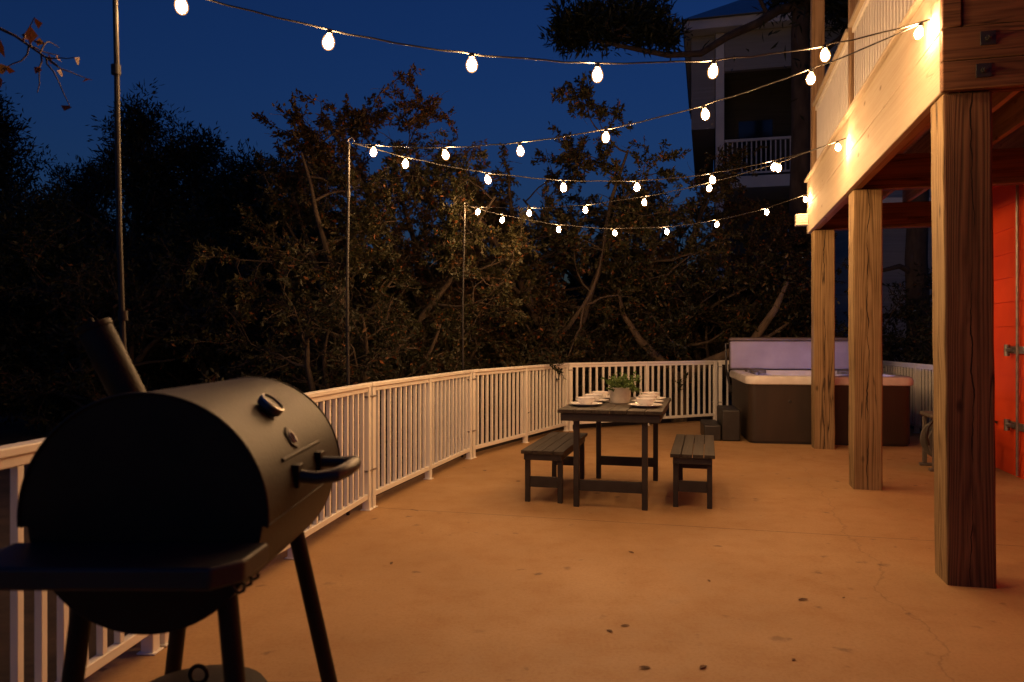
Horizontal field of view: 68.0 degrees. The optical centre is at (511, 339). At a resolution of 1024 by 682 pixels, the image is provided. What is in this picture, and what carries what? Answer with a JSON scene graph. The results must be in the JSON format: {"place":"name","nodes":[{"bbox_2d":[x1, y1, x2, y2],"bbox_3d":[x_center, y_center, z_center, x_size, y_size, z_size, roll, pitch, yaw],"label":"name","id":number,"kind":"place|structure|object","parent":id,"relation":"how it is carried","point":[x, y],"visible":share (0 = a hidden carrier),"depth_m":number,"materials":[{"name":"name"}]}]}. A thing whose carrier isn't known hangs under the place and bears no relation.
{"place":"outdoors","nodes":[
{"label":"outdoors","id":0,"kind":"place"},
{"bbox_2d":[0,0,737,331],"label":"sky","id":1,"kind":"structure","parent":0,"point":[224,64],"materials":[{"name":"blue"}]},
{"bbox_2d":[0,349,931,681],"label":"ground","id":2,"kind":"structure","parent":0,"point":[16,431],"depth_m":5.57,"materials":[{"name":"brown plant"}]},
{"bbox_2d":[0,82,63,387],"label":"pine tree","id":3,"kind":"object","parent":2,"relation":"on","point":[7,156],"visible":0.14,"depth_m":17.41,"materials":[{"name":"green plant"}]},
{"bbox_2d":[0,17,91,110],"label":"autumn tree","id":4,"kind":"object","parent":2,"relation":"on","point":[30,35],"visible":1,"depth_m":2.75,"materials":[{"name":"orange plant"}]},
{"bbox_2d":[13,154,131,392],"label":"pine tree","id":5,"kind":"object","parent":2,"relation":"on","point":[81,177],"visible":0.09,"depth_m":18.44,"materials":[{"name":"green plant"}]},
{"bbox_2d":[7,77,218,388],"bbox_3d":[-8.407,-2.153,17.192,4.732,7.438,4.380,0,0,-6],"label":"pine tree","id":6,"kind":"object","parent":2,"relation":"on","point":[137,166],"visible":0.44,"depth_m":16.55,"materials":[{"name":"green plant"}]},
{"bbox_2d":[111,106,264,386],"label":"pine tree","id":7,"kind":"object","parent":2,"relation":"on","point":[192,150],"visible":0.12,"depth_m":17.06,"materials":[{"name":"green plant"}]},
{"bbox_2d":[111,212,316,390],"bbox_3d":[-4.628,-0.134,11.935,3.455,3.891,3.462,0,0,28],"label":"shrub","id":8,"kind":"object","parent":2,"relation":"on","point":[200,313],"visible":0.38,"depth_m":11.41,"materials":[{"name":"green plant"}]},
{"bbox_2d":[143,138,329,378],"bbox_3d":[-5.537,-1.341,17.185,4.787,6.264,5.186,0,0,41],"label":"pine tree","id":9,"kind":"object","parent":2,"relation":"on","point":[248,191],"visible":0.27,"depth_m":16.20,"materials":[{"name":"green plant"}]},
{"bbox_2d":[244,187,372,387],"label":"pine tree","id":10,"kind":"object","parent":2,"relation":"on","point":[307,227],"visible":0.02,"depth_m":16.84,"materials":[{"name":"green plant"}]},
{"bbox_2d":[197,236,448,472],"bbox_3d":[-1.899,0.312,8.306,2.492,2.802,2.488,0,0,-1],"label":"shrub","id":11,"kind":"object","parent":2,"relation":"on","point":[373,360],"visible":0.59,"depth_m":8.07,"materials":[{"name":"green plant"}]},
{"bbox_2d":[281,240,408,373],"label":"oak tree","id":12,"kind":"object","parent":2,"relation":"on","point":[316,315],"visible":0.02,"depth_m":13.05,"materials":[{"name":"green plant"}]},
{"bbox_2d":[210,285,480,459],"bbox_3d":[-1.700,0.551,9.511,2.797,2.466,3.208,0,0,27],"label":"shrub","id":13,"kind":"object","parent":2,"relation":"on","point":[445,326],"visible":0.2,"depth_m":9.14,"materials":[{"name":"green plant"}]},
{"bbox_2d":[160,128,537,423],"bbox_3d":[-1.938,-0.553,9.696,4.314,4.170,3.914,0,0,-17],"label":"oak tree","id":14,"kind":"object","parent":2,"relation":"on","point":[364,228],"visible":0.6,"depth_m":9.08,"materials":[{"name":"green plant"}]},
{"bbox_2d":[122,204,713,381],"bbox_3d":[-0.253,-1.204,29.489,71.952,7.966,13.035,0,0,0],"label":"wood","id":15,"kind":"object","parent":2,"relation":"on","point":[573,282],"visible":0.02,"depth_m":26.28,"materials":[{"name":"plant"}]},
{"bbox_2d":[251,63,594,442],"bbox_3d":[-1.118,-1.089,11.114,5.343,5.289,3.741,0,0,-35],"label":"oak tree","id":16,"kind":"object","parent":2,"relation":"on","point":[363,121],"visible":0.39,"depth_m":10.40,"materials":[{"name":"green plant"}]},
{"bbox_2d":[371,252,543,440],"bbox_3d":[-1.096,0.248,10.410,2.626,2.957,2.631,0,0,-20],"label":"shrub","id":17,"kind":"object","parent":2,"relation":"on","point":[485,315],"visible":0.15,"depth_m":10.17,"materials":[{"name":"green plant"}]},
{"bbox_2d":[412,287,568,438],"bbox_3d":[-0.981,0.506,11.109,3.369,2.589,2.937,0,0,-9],"label":"shrub","id":18,"kind":"object","parent":2,"relation":"on","point":[538,359],"visible":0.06,"depth_m":10.79,"materials":[{"name":"green plant"}]},
{"bbox_2d":[381,70,691,426],"bbox_3d":[0.427,-1.320,12.286,4.943,5.797,4.957,0,0,30],"label":"oak tree","id":19,"kind":"object","parent":2,"relation":"on","point":[634,207],"visible":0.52,"depth_m":11.74,"materials":[{"name":"green plant"}]},
{"bbox_2d":[477,266,630,432],"bbox_3d":[0.610,0.185,12.435,2.769,3.113,2.764,0,0,-44],"label":"shrub","id":20,"kind":"object","parent":2,"relation":"on","point":[560,343],"visible":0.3,"depth_m":12.12,"materials":[{"name":"green plant"}]},
{"bbox_2d":[530,296,672,411],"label":"shrub","id":21,"kind":"object","parent":2,"relation":"on","point":[622,331],"visible":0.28,"depth_m":13.12,"materials":[{"name":"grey plant"}]},
{"bbox_2d":[499,143,781,400],"bbox_3d":[2.418,-1.072,14.071,5.428,5.247,4.924,0,0,-26],"label":"oak tree","id":22,"kind":"object","parent":2,"relation":"on","point":[711,262],"visible":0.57,"depth_m":12.94,"materials":[{"name":"green plant"}]},
{"bbox_2d":[537,0,847,333],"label":"tall pine","id":23,"kind":"object","parent":2,"relation":"on","point":[636,25],"visible":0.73,"depth_m":15.78,"materials":[{"name":"green plant"}]},
{"bbox_2d":[563,227,846,421],"bbox_3d":[3.119,-0.207,12.542,5.079,3.344,2.055,0,0,0],"label":"bent tree","id":24,"kind":"object","parent":2,"relation":"on","point":[759,332],"visible":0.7,"depth_m":12.44,"materials":[{"name":"green plant"}]},
{"bbox_2d":[645,265,766,417],"bbox_3d":[3.750,0.185,14.328,2.769,3.113,2.764,0,0,-24],"label":"shrub","id":25,"kind":"object","parent":2,"relation":"on","point":[706,349],"visible":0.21,"depth_m":13.91,"materials":[{"name":"green plant"}]},
{"bbox_2d":[619,191,837,405],"bbox_3d":[4.033,-0.711,14.438,4.551,4.505,3.187,0,0,-10],"label":"oak tree","id":26,"kind":"object","parent":2,"relation":"on","point":[801,239],"visible":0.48,"depth_m":14.11,"materials":[{"name":"green plant"}]},
{"bbox_2d":[681,219,848,396],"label":"oak tree","id":27,"kind":"object","parent":2,"relation":"on","point":[766,293],"visible":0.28,"depth_m":14.00,"materials":[{"name":"green plant"}]},
{"bbox_2d":[682,0,930,345],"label":"neighbour house","id":28,"kind":"structure","parent":2,"relation":"on","point":[755,119],"depth_m":22.08,"materials":[{"name":"grey"}]},
{"bbox_2d":[735,116,775,175],"bbox_3d":[7.580,-5.780,23.608,1.200,2.240,0.080,0,0,14],"label":"door","id":29,"kind":"structure","parent":28,"relation":"in","point":[760,127],"depth_m":23.56,"materials":[{"name":"grey"}]},
{"bbox_2d":[695,0,931,416],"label":"pine tree","id":30,"kind":"object","parent":2,"relation":"on","point":[916,247],"visible":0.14,"depth_m":14.36,"materials":[{"name":"green plant"}]},
{"bbox_2d":[777,198,932,361],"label":"neighbour house","id":31,"kind":"structure","parent":2,"relation":"on","point":[893,244],"depth_m":17.50,"materials":[{"name":"grey"}]},
{"bbox_2d":[797,262,932,419],"bbox_3d":[6.760,0.185,13.189,2.769,3.113,2.764,0,0,36],"label":"shrub","id":32,"kind":"object","parent":2,"relation":"on","point":[892,345],"visible":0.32,"depth_m":13.17,"materials":[{"name":"green plant"}]},
{"bbox_2d":[902,304,932,410],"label":"shrub","id":33,"kind":"object","parent":2,"relation":"on","point":[928,318],"visible":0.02,"depth_m":11.85,"materials":[{"name":"grey plant"}]},
{"bbox_2d":[84,421,1023,681],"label":"patio","id":34,"kind":"structure","parent":0,"point":[489,574],"depth_m":4.03,"materials":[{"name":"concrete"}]},
{"bbox_2d":[0,438,163,681],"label":"railing section","id":35,"kind":"object","parent":34,"relation":"on","point":[15,458],"visible":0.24,"depth_m":2.50,"materials":[{"name":"wood"}]},
{"bbox_2d":[111,0,135,646],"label":"light pole","id":36,"kind":"object","parent":34,"relation":"on","point":[116,73],"visible":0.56,"depth_m":3.13,"materials":[{"name":"metal"}]},
{"bbox_2d":[176,0,929,80],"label":"string light","id":37,"kind":"object","parent":36,"relation":"hanging from","point":[181,5],"visible":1,"depth_m":3.58,"materials":[{"name":"white glass"}]},
{"bbox_2d":[0,318,360,681],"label":"barrel grill","id":38,"kind":"object","parent":34,"relation":"on","point":[173,512],"visible":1,"depth_m":1.60,"materials":[{"name":"black paint"}]},
{"bbox_2d":[160,383,372,646],"bbox_3d":[-1.307,0.816,4.471,0.080,0.966,2.736,0,0,9],"label":"railing section","id":39,"kind":"object","parent":34,"relation":"on","point":[348,393],"visible":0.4,"depth_m":5.37,"materials":[{"name":"wood"}]},
{"bbox_2d":[345,137,353,514],"bbox_3d":[-1.200,-0.099,5.620,0.068,2.799,0.037,0,0,0],"label":"light pole","id":40,"kind":"object","parent":34,"relation":"on","point":[347,196],"visible":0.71,"depth_m":5.61,"materials":[{"name":"metal"}]},
{"bbox_2d":[356,138,845,190],"bbox_3d":[0.881,-1.472,6.142,4.254,0.603,0.069,0,0,-14],"label":"string light","id":41,"kind":"object","parent":40,"relation":"hanging from","point":[636,187],"visible":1,"depth_m":6.11,"materials":[{"name":"white glass"}]},
{"bbox_2d":[353,21,926,158],"bbox_3d":[0.557,-1.498,4.894,3.766,0.532,0.073,0,0,23],"label":"string light","id":42,"kind":"object","parent":40,"relation":"hanging from","point":[810,80],"visible":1,"depth_m":4.78,"materials":[{"name":"white glass"}]},
{"bbox_2d":[364,370,472,507],"bbox_3d":[-0.789,0.816,7.022,0.080,0.966,2.629,0,0,15],"label":"railing section","id":43,"kind":"object","parent":34,"relation":"on","point":[433,420],"visible":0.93,"depth_m":6.83,"materials":[{"name":"wood"}]},
{"bbox_2d":[461,202,467,456],"bbox_3d":[-0.523,-0.109,8.380,0.084,2.819,0.037,0,0,0],"label":"light pole","id":44,"kind":"object","parent":34,"relation":"on","point":[462,329],"visible":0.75,"depth_m":8.37,"materials":[{"name":"metal"}]},
{"bbox_2d":[468,193,808,235],"bbox_3d":[1.541,-1.473,8.764,4.146,0.582,0.074,0,0,-11],"label":"string light","id":45,"kind":"object","parent":44,"relation":"hanging from","point":[666,230],"visible":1,"depth_m":8.78,"materials":[{"name":"white glass"}]},
{"bbox_2d":[467,363,569,457],"bbox_3d":[0.148,0.816,9.511,0.082,0.966,2.869,0,0,26],"label":"railing section","id":46,"kind":"object","parent":34,"relation":"on","point":[525,431],"visible":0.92,"depth_m":9.34,"materials":[{"name":"wood"}]},
{"bbox_2d":[521,432,587,503],"bbox_3d":[0.391,1.090,6.588,0.345,0.420,1.240,0,0,14],"label":"bench","id":47,"kind":"object","parent":34,"relation":"on","point":[556,448],"visible":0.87,"depth_m":6.08,"materials":[{"name":"grey wood"}]},
{"bbox_2d":[557,397,670,510],"bbox_3d":[0.913,0.920,6.450,0.800,0.760,1.400,0,0,14],"label":"dining table","id":48,"kind":"object","parent":34,"relation":"on","point":[607,411],"visible":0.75,"depth_m":5.87,"materials":[{"name":"grey wood"}]},
{"bbox_2d":[569,402,601,406],"bbox_3d":[0.601,0.527,6.179,0.272,0.024,0.272,0,0,0],"label":"plate","id":49,"kind":"object","parent":48,"relation":"on","point":[586,405],"visible":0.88,"depth_m":6.11,"materials":[{"name":"white ceramic"}]},
{"bbox_2d":[576,397,594,403],"bbox_3d":[0.601,0.500,6.179,0.156,0.058,0.156,0,0,0],"label":"bowl","id":50,"kind":"object","parent":49,"relation":"on","point":[585,400],"visible":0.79,"depth_m":6.13,"materials":[{"name":"white ceramic"}]},
{"bbox_2d":[594,398,608,402],"bbox_3d":[0.700,0.527,6.525,0.272,0.024,0.272,0,0,0],"label":"plate","id":51,"kind":"object","parent":48,"relation":"on","point":[601,400],"visible":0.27,"depth_m":6.46,"materials":[{"name":"white ceramic"}]},
{"bbox_2d":[584,394,601,400],"bbox_3d":[0.700,0.500,6.525,0.156,0.058,0.156,0,0,0],"label":"bowl","id":52,"kind":"object","parent":51,"relation":"on","point":[597,397],"visible":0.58,"depth_m":6.47,"materials":[{"name":"white ceramic"}]},
{"bbox_2d":[600,370,641,403],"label":"potted plant","id":53,"kind":"object","parent":48,"relation":"on","point":[620,391],"visible":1,"depth_m":6.37,"materials":[{"name":"green plant"}]},
{"bbox_2d":[629,403,662,407],"bbox_3d":[1.066,0.527,6.060,0.272,0.024,0.272,0,0,0],"label":"plate","id":54,"kind":"object","parent":48,"relation":"on","point":[653,405],"visible":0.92,"depth_m":5.98,"materials":[{"name":"white ceramic"}]},
{"bbox_2d":[636,398,654,404],"bbox_3d":[1.066,0.500,6.060,0.156,0.058,0.156,0,0,0],"label":"bowl","id":55,"kind":"object","parent":54,"relation":"on","point":[645,401],"visible":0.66,"depth_m":6.00,"materials":[{"name":"white ceramic"}]},
{"bbox_2d":[631,400,662,402],"bbox_3d":[1.146,0.527,6.411,0.272,0.024,0.272,0,0,0],"label":"plate","id":56,"kind":"object","parent":48,"relation":"on","point":[657,401],"visible":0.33,"depth_m":6.42,"materials":[{"name":"white ceramic"}]},
{"bbox_2d":[638,395,656,398],"bbox_3d":[1.146,0.500,6.411,0.156,0.058,0.156,0,0,0],"label":"bowl","id":57,"kind":"object","parent":56,"relation":"on","point":[647,396],"visible":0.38,"depth_m":6.36,"materials":[{"name":"white ceramic"}]},
{"bbox_2d":[561,360,717,430],"bbox_3d":[1.996,0.816,11.439,2.894,0.966,0.080,0,0,-28],"label":"railing section","id":58,"kind":"object","parent":34,"relation":"on","point":[647,364],"visible":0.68,"depth_m":11.60,"materials":[{"name":"wood"}]},
{"bbox_2d":[670,434,714,508],"bbox_3d":[1.535,1.090,6.405,0.335,0.420,1.260,0,0,14],"label":"bench","id":59,"kind":"object","parent":34,"relation":"on","point":[683,451],"visible":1,"depth_m":5.88,"materials":[{"name":"grey wood"}]},
{"bbox_2d":[700,405,739,440],"bbox_3d":[2.752,1.100,10.056,0.450,0.400,0.740,0,0,10],"label":"tub step","id":60,"kind":"object","parent":34,"relation":"on","point":[725,426],"visible":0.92,"depth_m":9.70,"materials":[{"name":"black plastic"}]},
{"bbox_2d":[712,360,728,404],"bbox_3d":[4.516,0.816,12.038,2.642,0.966,0.080,0,0,4],"label":"railing section","id":61,"kind":"object","parent":34,"relation":"on","point":[720,366],"visible":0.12,"depth_m":12.09,"materials":[{"name":"wood"}]},
{"bbox_2d":[725,337,913,446],"bbox_3d":[4.078,0.635,10.340,2.092,1.329,2.128,0,0,10],"label":"hot tub","id":62,"kind":"object","parent":34,"relation":"on","point":[770,390],"visible":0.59,"depth_m":9.45,"materials":[{"name":"black plastic"}]},
{"bbox_2d":[883,361,932,432],"bbox_3d":[5.636,0.816,10.594,0.080,0.966,2.907,0,0,9],"label":"railing section","id":63,"kind":"object","parent":34,"relation":"on","point":[913,370],"visible":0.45,"depth_m":10.52,"materials":[{"name":"wood"}]},
{"bbox_2d":[919,411,996,471],"bbox_3d":[4.494,1.020,7.585,0.772,0.560,0.464,0,0,14],"label":"hose reel","id":64,"kind":"object","parent":34,"relation":"on","point":[927,438],"visible":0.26,"depth_m":7.77,"materials":[{"name":"beige plastic"}]},
{"bbox_2d":[795,0,1023,588],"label":"house","id":65,"kind":"structure","parent":0,"point":[937,108],"depth_m":5.31,"materials":[{"name":"brown wood"}]},
{"bbox_2d":[475,146,824,215],"bbox_3d":[1.223,-1.531,7.529,3.835,0.486,0.065,0,0,26],"label":"string light","id":66,"kind":"object","parent":65,"relation":"hanging from","point":[709,188],"visible":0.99,"depth_m":7.48,"materials":[{"name":"white glass"}]},
{"bbox_3d":[1.233,0.527,6.750,0.272,0.023,0.272,0,0,0],"label":"plate","id":67,"kind":"object","parent":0,"visible":0},
{"bbox_2d":[642,392,658,397],"bbox_3d":[1.233,0.500,6.750,0.156,0.058,0.156,0,0,0],"label":"bowl","id":68,"kind":"object","parent":67,"relation":"on","point":[650,393],"visible":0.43,"depth_m":6.70,"materials":[{"name":"white ceramic"}]},
{"bbox_3d":[0.797,0.527,6.862,0.272,0.023,0.272,0,0,0],"label":"plate","id":69,"kind":"object","parent":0,"visible":0},
{"bbox_2d":[591,391,608,397],"bbox_3d":[0.797,0.500,6.862,0.156,0.058,0.156,0,0,0],"label":"bowl","id":70,"kind":"object","parent":69,"relation":"on","point":[604,394],"visible":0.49,"depth_m":6.81,"materials":[{"name":"white ceramic"}]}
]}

